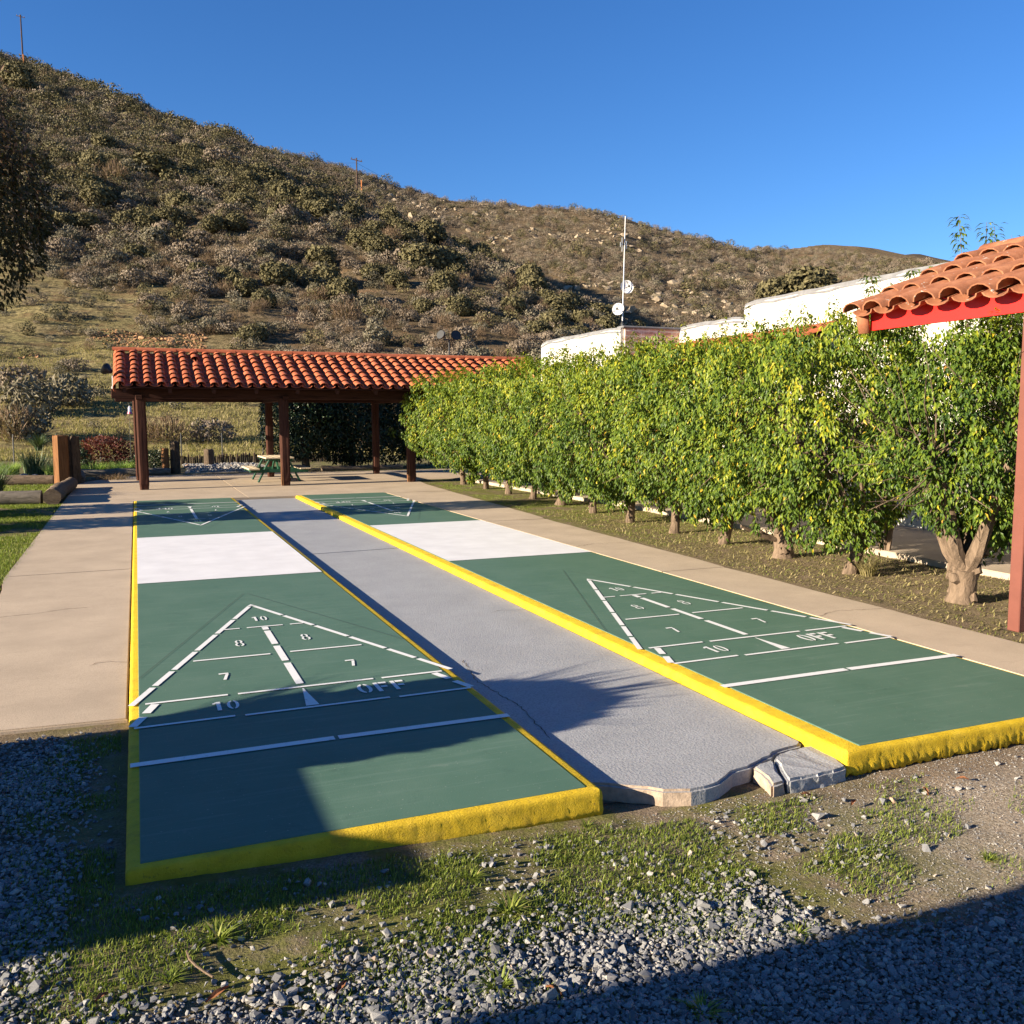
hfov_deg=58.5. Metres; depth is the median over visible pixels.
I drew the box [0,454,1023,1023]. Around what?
ground
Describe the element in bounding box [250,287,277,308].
chaparral bush
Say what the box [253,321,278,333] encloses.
sagebrush
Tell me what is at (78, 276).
hillside brush
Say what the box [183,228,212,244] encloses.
sage bush
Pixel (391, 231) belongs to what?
dry bush
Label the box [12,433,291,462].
wire fence
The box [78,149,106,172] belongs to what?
chaparral bush
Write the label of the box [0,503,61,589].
lawn grass
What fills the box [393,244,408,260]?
sage bush
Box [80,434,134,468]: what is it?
nandina bush
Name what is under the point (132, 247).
chaparral bush
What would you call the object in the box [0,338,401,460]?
meadow grass
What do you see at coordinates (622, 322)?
antenna mast
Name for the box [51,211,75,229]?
chaparral bush
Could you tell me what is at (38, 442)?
yucca
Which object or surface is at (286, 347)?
sagebrush
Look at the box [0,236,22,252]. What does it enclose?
chaparral bush
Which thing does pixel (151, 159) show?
chaparral bush
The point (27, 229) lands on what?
chaparral bush
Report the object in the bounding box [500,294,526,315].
chaparral bush
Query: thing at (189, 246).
sage bush
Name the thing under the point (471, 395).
hedge shrub
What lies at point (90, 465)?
grass clump
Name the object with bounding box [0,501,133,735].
walkway
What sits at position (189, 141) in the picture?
sage bush
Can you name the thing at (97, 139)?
chaparral bush
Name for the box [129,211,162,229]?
chaparral bush
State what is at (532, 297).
sagebrush
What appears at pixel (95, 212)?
sage bush
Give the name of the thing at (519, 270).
chaparral bush
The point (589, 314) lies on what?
chaparral bush
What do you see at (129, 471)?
lying log
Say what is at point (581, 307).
sage bush
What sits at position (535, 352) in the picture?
sagebrush
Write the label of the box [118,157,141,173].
sagebrush
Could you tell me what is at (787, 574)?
leaf litter
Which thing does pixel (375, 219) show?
sage bush
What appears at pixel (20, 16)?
utility pole
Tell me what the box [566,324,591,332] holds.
chaparral bush
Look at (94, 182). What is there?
chaparral bush
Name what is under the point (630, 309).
boulders
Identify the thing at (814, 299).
building
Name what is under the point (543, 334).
sage bush
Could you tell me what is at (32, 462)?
iris clump
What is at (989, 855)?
weed
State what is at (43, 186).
chaparral bush
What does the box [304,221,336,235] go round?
sage bush
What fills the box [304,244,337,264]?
chaparral bush
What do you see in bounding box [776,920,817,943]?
weed
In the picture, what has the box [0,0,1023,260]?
sky
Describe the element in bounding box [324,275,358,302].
chaparral bush
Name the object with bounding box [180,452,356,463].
log edging
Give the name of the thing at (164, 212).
chaparral bush
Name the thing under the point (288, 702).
shuffleboard court
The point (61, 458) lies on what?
log post
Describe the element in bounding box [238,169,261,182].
chaparral bush
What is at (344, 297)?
sage bush
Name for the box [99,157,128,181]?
dry bush
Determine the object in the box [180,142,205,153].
chaparral bush
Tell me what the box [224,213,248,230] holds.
chaparral bush
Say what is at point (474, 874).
weed
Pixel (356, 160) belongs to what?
utility pole
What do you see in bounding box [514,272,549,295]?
chaparral bush
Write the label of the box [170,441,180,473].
log post
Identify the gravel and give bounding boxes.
[0,729,1023,1023]
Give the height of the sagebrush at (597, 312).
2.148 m
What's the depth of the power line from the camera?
213.12 m
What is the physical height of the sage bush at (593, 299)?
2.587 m
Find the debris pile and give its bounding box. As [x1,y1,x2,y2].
[94,473,130,479]
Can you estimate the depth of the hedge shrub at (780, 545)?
9.57 m
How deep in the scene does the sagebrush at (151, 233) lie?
119.25 m
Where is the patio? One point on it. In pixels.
(234, 486)
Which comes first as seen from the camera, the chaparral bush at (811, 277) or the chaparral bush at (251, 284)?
the chaparral bush at (251, 284)
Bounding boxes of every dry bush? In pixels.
[0,399,39,442]
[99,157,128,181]
[132,414,163,442]
[147,413,190,443]
[325,296,364,324]
[380,224,404,244]
[489,347,512,356]
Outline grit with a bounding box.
[88,746,1023,1023]
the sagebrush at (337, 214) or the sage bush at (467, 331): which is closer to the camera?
the sage bush at (467, 331)
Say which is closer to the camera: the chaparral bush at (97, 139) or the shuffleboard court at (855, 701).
the shuffleboard court at (855, 701)
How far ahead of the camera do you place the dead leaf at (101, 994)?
2.47 m
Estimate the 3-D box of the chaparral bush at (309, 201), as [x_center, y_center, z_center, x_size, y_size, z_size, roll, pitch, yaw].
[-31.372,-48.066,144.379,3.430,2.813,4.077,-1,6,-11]
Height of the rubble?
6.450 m
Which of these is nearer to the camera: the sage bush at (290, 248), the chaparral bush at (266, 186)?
the sage bush at (290, 248)
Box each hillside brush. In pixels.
[0,52,940,439]
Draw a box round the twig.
[186,950,213,977]
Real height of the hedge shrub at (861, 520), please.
2.792 m
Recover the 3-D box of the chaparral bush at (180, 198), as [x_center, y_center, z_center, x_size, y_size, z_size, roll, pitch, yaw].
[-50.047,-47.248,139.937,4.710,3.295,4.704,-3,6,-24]
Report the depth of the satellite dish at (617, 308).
17.38 m
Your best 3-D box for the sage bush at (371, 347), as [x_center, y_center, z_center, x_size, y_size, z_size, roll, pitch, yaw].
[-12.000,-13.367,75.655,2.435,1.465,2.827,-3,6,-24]
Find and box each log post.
[52,435,69,483]
[68,436,81,483]
[161,448,168,467]
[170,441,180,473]
[204,449,213,464]
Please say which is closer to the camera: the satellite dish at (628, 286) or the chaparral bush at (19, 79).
the satellite dish at (628, 286)
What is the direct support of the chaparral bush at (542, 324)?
on the hillside
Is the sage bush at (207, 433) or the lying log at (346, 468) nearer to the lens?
the lying log at (346, 468)
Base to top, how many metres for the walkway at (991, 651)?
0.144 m
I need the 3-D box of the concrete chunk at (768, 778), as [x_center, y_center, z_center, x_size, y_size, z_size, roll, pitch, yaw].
[1.157,1.211,4.142,0.114,0.088,0.283,0,6,3]
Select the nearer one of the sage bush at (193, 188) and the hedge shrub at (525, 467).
the hedge shrub at (525, 467)
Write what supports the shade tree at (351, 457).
on the ground at (290, 940)
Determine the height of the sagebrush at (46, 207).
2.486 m
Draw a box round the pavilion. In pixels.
[111,347,538,489]
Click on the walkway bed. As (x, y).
(606, 801)
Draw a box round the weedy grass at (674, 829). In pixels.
[0,733,1023,1023]
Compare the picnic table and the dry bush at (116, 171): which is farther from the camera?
the dry bush at (116, 171)
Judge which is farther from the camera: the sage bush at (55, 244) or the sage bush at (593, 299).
the sage bush at (593, 299)
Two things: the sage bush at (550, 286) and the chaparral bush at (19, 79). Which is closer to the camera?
the sage bush at (550, 286)
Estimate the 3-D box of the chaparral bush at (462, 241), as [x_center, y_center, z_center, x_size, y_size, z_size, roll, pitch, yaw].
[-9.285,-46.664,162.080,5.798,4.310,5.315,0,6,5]
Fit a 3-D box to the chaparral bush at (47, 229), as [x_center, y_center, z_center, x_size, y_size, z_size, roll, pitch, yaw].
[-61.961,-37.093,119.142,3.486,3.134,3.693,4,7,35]
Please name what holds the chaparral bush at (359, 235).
on the hillside
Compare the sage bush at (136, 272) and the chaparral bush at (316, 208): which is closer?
the sage bush at (136, 272)
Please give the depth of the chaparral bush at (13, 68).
207.28 m
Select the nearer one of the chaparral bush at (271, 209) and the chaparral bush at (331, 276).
the chaparral bush at (331, 276)
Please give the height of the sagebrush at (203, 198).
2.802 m
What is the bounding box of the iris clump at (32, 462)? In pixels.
[14,447,52,474]
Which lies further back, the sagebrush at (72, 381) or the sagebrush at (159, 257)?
the sagebrush at (159, 257)
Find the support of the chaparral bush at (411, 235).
on the hillside
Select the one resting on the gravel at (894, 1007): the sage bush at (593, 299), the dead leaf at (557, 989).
the dead leaf at (557, 989)
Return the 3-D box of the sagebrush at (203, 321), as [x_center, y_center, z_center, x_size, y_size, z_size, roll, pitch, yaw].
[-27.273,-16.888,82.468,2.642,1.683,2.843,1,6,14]
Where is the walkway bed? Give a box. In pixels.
[603,784,741,803]
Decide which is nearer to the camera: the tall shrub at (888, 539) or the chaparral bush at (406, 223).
the tall shrub at (888, 539)
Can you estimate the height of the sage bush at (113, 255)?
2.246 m
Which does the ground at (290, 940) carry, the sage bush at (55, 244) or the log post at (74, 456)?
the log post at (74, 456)
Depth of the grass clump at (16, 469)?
26.82 m
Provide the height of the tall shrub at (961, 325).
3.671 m
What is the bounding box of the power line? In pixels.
[359,164,744,296]
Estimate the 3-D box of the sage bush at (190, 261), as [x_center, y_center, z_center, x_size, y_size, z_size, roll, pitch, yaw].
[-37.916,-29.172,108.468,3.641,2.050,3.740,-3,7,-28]
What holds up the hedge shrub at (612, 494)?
on the ground at (290, 940)
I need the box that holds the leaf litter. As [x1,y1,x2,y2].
[535,507,1023,642]
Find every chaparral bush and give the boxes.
[0,61,33,84]
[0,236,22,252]
[6,72,38,91]
[12,220,38,236]
[20,179,50,196]
[24,216,50,236]
[27,155,54,174]
[29,196,57,210]
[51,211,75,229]
[67,211,101,230]
[74,172,105,191]
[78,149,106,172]
[78,183,118,208]
[81,178,107,186]
[89,132,118,149]
[112,209,137,230]
[121,242,147,259]
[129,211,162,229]
[130,150,178,177]
[139,226,170,246]
[154,205,188,224]
[163,189,193,210]
[172,191,194,207]
[178,157,206,170]
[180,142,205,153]
[186,261,208,271]
[190,175,215,188]
[200,214,227,232]
[214,265,240,281]
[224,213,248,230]
[227,192,259,210]
[231,276,259,296]
[235,323,270,341]
[237,171,262,187]
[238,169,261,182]
[250,162,272,181]
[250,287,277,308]
[256,166,286,181]
[258,258,297,286]
[263,178,278,192]
[267,199,299,221]
[269,180,299,203]
[293,185,323,204]
[303,199,320,211]
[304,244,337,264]
[310,195,343,221]
[310,262,341,284]
[311,187,335,201]
[314,272,335,288]
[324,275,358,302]
[342,202,365,219]
[344,225,384,248]
[359,220,386,234]
[359,262,384,279]
[362,232,396,256]
[377,206,402,220]
[384,269,408,286]
[386,219,415,232]
[396,229,422,243]
[397,240,448,274]
[412,297,436,313]
[413,217,446,244]
[425,269,459,294]
[427,245,470,273]
[444,293,472,316]
[446,236,472,248]
[468,242,492,259]
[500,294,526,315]
[513,269,533,281]
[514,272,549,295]
[516,261,544,281]
[524,319,552,334]
[535,288,554,299]
[537,308,570,330]
[541,293,577,314]
[554,290,580,307]
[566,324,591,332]
[570,308,594,323]
[584,301,611,315]
[594,314,619,328]
[627,319,648,326]
[752,276,791,298]
[774,264,841,294]
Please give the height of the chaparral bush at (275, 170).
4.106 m
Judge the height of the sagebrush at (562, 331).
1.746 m
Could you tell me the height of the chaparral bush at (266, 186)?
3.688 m
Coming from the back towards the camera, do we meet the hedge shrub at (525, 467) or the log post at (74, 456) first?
the log post at (74, 456)
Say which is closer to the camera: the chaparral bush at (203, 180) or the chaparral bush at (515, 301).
the chaparral bush at (515, 301)
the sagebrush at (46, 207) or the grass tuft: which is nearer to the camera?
the grass tuft
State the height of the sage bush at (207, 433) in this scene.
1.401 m
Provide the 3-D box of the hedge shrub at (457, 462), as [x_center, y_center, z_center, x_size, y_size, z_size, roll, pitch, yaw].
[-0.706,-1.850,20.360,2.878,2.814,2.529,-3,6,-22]
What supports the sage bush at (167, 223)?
on the hillside
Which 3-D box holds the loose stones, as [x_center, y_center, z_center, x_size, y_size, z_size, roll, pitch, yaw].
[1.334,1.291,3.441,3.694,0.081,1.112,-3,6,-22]
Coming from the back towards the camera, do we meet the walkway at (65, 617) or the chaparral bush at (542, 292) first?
the chaparral bush at (542, 292)
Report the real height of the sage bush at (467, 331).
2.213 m
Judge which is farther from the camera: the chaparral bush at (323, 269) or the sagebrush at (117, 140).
the sagebrush at (117, 140)
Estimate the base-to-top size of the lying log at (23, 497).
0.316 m
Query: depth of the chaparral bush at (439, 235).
145.30 m
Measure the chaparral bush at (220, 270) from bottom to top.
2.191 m
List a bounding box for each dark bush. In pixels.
[80,445,92,466]
[128,449,169,467]
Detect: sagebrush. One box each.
[0,374,65,413]
[0,400,53,438]
[26,252,52,266]
[27,202,60,217]
[41,373,95,406]
[57,230,81,240]
[99,247,129,266]
[101,133,125,151]
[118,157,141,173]
[119,190,143,203]
[135,225,170,246]
[148,252,171,265]
[188,194,211,211]
[194,316,224,333]
[250,237,274,253]
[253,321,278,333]
[257,239,281,254]
[269,343,291,355]
[273,171,293,182]
[324,210,351,223]
[362,325,392,344]
[405,295,428,308]
[460,345,494,355]
[503,261,518,271]
[515,289,538,303]
[524,348,540,360]
[551,327,572,338]
[565,328,583,334]
[585,308,604,318]
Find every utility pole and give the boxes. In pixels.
[16,15,24,58]
[351,157,361,189]
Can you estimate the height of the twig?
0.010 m
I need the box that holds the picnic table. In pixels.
[242,455,310,482]
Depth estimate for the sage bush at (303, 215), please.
134.91 m
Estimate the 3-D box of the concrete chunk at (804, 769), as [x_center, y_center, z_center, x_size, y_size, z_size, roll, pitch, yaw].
[1.353,1.200,4.256,0.412,0.091,0.313,-3,6,-22]
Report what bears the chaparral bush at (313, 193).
on the hillside
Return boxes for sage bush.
[0,361,51,393]
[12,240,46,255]
[44,235,85,257]
[80,209,110,222]
[98,249,127,262]
[112,198,143,212]
[117,267,152,285]
[133,293,165,307]
[152,217,176,235]
[160,132,182,147]
[169,241,202,256]
[169,255,203,269]
[169,301,196,318]
[177,258,207,271]
[178,281,202,294]
[179,138,203,151]
[179,186,205,195]
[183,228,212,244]
[184,265,220,284]
[184,417,237,442]
[194,283,215,296]
[199,146,242,167]
[211,201,239,212]
[214,321,241,333]
[223,255,245,269]
[230,254,253,264]
[244,241,273,255]
[271,201,299,223]
[279,243,303,256]
[284,347,307,356]
[292,210,314,225]
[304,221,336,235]
[334,290,356,302]
[351,343,382,352]
[356,191,378,206]
[361,217,383,224]
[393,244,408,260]
[401,310,421,320]
[422,333,447,348]
[441,346,466,354]
[450,323,476,340]
[452,338,478,353]
[482,260,503,271]
[504,338,533,354]
[530,304,547,316]
[533,284,558,292]
[537,329,557,342]
[573,305,595,316]
[580,296,601,301]
[583,322,604,331]
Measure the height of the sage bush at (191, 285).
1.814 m
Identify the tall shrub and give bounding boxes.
[858,263,938,550]
[947,214,1023,496]
[984,235,1023,545]
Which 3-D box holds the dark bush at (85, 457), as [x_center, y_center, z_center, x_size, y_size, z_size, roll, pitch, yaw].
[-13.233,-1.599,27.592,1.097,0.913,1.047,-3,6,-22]
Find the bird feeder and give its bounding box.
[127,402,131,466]
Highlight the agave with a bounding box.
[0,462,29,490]
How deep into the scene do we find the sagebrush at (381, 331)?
80.86 m
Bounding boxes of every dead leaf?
[95,992,108,1001]
[206,985,228,1002]
[336,980,345,994]
[546,985,561,993]
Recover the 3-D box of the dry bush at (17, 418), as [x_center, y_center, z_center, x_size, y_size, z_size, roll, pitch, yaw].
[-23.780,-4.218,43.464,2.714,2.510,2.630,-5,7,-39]
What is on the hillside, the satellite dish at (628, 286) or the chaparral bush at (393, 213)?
the chaparral bush at (393, 213)
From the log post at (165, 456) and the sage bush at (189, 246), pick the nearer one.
the log post at (165, 456)
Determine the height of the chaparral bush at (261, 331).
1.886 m
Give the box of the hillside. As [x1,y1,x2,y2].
[0,86,949,459]
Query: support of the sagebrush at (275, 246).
on the hillside
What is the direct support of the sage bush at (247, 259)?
on the hillside
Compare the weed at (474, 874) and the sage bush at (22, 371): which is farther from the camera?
the sage bush at (22, 371)
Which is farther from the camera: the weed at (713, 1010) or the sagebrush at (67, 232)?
the sagebrush at (67, 232)
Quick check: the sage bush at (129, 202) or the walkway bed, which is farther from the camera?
the sage bush at (129, 202)
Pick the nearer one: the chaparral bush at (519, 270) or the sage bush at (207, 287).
the sage bush at (207, 287)
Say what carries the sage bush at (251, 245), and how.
on the hillside
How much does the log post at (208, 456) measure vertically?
0.683 m
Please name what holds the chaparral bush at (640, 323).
on the hillside
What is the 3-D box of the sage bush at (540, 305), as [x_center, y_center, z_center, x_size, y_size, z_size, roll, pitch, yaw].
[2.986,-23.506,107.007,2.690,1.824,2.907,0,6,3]
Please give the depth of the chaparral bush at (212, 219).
126.48 m
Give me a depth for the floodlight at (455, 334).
25.14 m
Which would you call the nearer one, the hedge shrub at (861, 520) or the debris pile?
the hedge shrub at (861, 520)
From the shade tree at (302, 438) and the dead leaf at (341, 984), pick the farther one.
the shade tree at (302, 438)
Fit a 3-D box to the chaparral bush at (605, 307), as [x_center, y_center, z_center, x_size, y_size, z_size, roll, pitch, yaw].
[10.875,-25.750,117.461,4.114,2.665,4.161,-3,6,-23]
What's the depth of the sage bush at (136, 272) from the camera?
98.98 m
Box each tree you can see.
[0,64,53,312]
[257,402,354,469]
[311,403,393,465]
[361,403,456,466]
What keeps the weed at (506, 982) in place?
on the gravel at (894, 1007)
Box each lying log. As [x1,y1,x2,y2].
[0,490,42,504]
[3,475,53,484]
[43,482,68,504]
[61,477,77,494]
[81,468,170,476]
[81,470,85,482]
[321,464,402,470]
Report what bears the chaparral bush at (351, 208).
on the hillside
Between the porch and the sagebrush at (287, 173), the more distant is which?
the sagebrush at (287, 173)
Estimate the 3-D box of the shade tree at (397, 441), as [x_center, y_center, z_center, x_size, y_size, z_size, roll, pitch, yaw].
[-3.424,-3.167,30.428,3.463,3.646,2.370,-3,6,-22]
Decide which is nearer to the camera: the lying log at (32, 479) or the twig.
the twig
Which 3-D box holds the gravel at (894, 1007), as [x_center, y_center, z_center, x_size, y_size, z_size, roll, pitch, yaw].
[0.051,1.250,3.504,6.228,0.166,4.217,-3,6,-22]
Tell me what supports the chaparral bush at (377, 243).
on the hillside
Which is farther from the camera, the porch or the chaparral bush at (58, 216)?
the chaparral bush at (58, 216)
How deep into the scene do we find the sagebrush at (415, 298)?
99.54 m
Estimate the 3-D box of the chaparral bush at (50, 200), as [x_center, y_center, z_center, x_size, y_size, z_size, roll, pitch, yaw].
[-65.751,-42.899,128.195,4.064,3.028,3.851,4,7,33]
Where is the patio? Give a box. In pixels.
[62,469,515,503]
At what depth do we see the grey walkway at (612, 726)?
5.53 m
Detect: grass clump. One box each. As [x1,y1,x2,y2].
[0,461,22,474]
[38,460,53,474]
[81,461,108,469]
[104,460,135,468]
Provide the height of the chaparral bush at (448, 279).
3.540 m
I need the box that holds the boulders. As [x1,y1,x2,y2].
[372,184,796,326]
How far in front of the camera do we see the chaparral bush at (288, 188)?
146.25 m
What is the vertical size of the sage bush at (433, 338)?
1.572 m
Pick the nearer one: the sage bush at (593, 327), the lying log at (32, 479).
the lying log at (32, 479)
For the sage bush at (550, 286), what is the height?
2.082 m
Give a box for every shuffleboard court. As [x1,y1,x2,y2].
[125,498,603,885]
[296,492,1023,776]
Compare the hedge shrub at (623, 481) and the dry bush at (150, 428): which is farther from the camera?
the dry bush at (150, 428)
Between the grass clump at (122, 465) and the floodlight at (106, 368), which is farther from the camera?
the grass clump at (122, 465)
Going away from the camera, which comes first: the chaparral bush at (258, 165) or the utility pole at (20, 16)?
the chaparral bush at (258, 165)
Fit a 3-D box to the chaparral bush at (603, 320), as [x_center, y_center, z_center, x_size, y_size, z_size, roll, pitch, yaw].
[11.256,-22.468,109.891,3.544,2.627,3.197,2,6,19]
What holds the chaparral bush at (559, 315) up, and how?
on the hillside
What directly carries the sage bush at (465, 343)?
on the hillside
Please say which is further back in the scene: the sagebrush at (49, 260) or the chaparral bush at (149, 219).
the chaparral bush at (149, 219)
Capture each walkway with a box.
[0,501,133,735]
[236,498,800,806]
[388,491,1023,675]
[475,479,1010,579]
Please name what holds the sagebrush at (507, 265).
on the hillside
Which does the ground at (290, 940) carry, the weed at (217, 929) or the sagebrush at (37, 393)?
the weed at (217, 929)
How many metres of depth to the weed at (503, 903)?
3.06 m
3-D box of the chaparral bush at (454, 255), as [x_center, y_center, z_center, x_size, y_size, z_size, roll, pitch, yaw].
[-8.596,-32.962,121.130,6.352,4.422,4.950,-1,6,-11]
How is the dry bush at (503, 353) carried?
on the hillside
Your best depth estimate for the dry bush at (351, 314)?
89.34 m
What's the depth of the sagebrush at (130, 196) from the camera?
137.65 m
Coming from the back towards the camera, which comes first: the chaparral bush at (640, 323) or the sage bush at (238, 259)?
the chaparral bush at (640, 323)
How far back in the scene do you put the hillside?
94.20 m
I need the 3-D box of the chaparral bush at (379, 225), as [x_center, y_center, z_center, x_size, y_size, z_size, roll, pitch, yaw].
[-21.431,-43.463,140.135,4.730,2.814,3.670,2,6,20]
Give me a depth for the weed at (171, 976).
2.59 m
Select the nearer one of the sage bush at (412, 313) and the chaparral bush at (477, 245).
the sage bush at (412, 313)
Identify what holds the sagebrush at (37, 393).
on the hillside
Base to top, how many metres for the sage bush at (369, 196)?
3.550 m
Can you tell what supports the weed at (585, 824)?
on the ground at (290, 940)
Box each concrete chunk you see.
[753,761,784,796]
[774,746,845,793]
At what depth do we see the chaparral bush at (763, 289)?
296.52 m
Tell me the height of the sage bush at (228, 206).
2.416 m
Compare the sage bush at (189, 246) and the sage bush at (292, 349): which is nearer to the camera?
the sage bush at (292, 349)
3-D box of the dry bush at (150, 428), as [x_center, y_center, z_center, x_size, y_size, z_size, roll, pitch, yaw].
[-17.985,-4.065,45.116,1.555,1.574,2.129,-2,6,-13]
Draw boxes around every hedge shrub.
[388,371,491,483]
[417,362,532,488]
[443,364,551,493]
[448,355,591,498]
[476,351,620,505]
[497,341,653,513]
[524,337,707,522]
[560,329,763,533]
[606,323,839,544]
[643,306,924,558]
[692,293,1006,574]
[836,307,1022,604]
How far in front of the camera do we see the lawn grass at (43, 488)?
21.26 m
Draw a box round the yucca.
[22,434,51,450]
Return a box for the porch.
[843,236,1023,632]
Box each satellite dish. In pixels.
[612,303,623,314]
[621,280,632,293]
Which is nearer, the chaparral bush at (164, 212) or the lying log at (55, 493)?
the lying log at (55, 493)
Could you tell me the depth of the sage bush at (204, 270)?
102.02 m
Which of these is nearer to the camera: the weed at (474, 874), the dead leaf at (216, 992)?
the dead leaf at (216, 992)
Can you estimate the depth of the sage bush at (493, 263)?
132.15 m
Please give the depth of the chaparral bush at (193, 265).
105.20 m
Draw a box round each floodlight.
[101,363,113,388]
[436,330,460,354]
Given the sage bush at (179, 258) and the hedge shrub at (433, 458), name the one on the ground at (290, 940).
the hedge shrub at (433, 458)
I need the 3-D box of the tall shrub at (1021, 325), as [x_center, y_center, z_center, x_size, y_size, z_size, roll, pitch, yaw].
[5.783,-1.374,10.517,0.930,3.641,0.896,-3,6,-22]
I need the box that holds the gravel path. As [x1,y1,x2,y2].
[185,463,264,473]
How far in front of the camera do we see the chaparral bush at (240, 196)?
138.57 m
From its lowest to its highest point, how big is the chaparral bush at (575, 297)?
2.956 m
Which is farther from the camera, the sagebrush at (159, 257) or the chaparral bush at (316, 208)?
the chaparral bush at (316, 208)
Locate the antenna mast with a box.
[620,216,626,325]
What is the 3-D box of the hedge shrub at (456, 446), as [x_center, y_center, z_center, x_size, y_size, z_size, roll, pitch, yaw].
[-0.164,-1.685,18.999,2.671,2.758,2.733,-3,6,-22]
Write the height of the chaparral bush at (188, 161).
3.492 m
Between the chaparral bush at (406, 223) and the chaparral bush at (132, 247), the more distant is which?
the chaparral bush at (406, 223)
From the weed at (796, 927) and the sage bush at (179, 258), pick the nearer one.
the weed at (796, 927)
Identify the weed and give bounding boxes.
[148,963,193,989]
[185,914,248,950]
[453,866,491,886]
[464,961,526,1000]
[477,885,535,918]
[576,818,598,828]
[664,988,736,1023]
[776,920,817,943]
[973,849,1001,865]
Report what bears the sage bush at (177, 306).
on the hillside
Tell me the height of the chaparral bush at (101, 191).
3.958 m
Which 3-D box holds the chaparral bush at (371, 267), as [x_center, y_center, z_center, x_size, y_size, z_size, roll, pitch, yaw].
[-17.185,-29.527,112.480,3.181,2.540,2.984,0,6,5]
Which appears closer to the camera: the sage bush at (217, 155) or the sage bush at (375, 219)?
the sage bush at (375, 219)
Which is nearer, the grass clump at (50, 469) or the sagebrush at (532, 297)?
the grass clump at (50, 469)
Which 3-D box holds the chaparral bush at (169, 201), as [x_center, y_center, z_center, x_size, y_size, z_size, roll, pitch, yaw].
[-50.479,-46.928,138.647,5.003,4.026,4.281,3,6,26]
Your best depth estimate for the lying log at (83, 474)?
23.07 m
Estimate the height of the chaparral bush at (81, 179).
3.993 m
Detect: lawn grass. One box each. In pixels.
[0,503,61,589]
[3,483,52,493]
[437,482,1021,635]
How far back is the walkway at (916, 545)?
11.06 m
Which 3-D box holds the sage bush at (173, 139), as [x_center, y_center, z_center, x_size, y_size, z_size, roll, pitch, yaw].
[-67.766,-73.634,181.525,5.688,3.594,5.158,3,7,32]
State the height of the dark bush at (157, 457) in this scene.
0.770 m
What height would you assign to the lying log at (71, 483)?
0.303 m
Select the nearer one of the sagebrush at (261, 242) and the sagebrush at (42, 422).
the sagebrush at (42, 422)
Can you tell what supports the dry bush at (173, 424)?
on the hillside
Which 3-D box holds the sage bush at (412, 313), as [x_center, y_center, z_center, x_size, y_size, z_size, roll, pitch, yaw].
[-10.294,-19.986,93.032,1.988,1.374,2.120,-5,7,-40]
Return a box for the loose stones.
[353,755,1023,1011]
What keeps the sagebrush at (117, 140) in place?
on the hillside
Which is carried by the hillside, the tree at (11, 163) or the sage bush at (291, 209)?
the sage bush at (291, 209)
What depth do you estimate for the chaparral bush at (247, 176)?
157.17 m
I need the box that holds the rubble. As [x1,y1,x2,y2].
[18,329,207,392]
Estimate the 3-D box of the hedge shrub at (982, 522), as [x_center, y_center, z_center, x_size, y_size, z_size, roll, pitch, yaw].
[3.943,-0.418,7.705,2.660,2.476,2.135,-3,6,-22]
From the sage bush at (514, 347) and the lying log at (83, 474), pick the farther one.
the sage bush at (514, 347)
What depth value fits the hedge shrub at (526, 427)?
14.64 m
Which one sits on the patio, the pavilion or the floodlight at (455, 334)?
the pavilion
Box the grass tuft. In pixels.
[843,552,889,576]
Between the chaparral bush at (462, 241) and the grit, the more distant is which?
the chaparral bush at (462, 241)
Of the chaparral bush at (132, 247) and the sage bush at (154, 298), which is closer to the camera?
the sage bush at (154, 298)
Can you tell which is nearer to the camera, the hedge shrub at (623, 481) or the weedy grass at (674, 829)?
the weedy grass at (674, 829)
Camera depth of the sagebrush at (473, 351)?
75.79 m
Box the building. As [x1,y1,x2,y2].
[541,262,1022,538]
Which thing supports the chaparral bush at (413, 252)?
on the hillside
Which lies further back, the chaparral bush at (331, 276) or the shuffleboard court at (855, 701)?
the chaparral bush at (331, 276)
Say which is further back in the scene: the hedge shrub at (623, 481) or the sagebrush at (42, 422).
the sagebrush at (42, 422)
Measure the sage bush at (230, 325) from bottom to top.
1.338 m
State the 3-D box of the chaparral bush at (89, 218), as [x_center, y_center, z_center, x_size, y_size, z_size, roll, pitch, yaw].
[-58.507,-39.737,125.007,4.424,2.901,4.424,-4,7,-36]
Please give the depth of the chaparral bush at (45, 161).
143.07 m
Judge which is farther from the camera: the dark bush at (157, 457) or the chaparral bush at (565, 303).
the chaparral bush at (565, 303)
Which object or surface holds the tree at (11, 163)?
on the ground at (290, 940)
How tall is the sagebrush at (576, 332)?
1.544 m

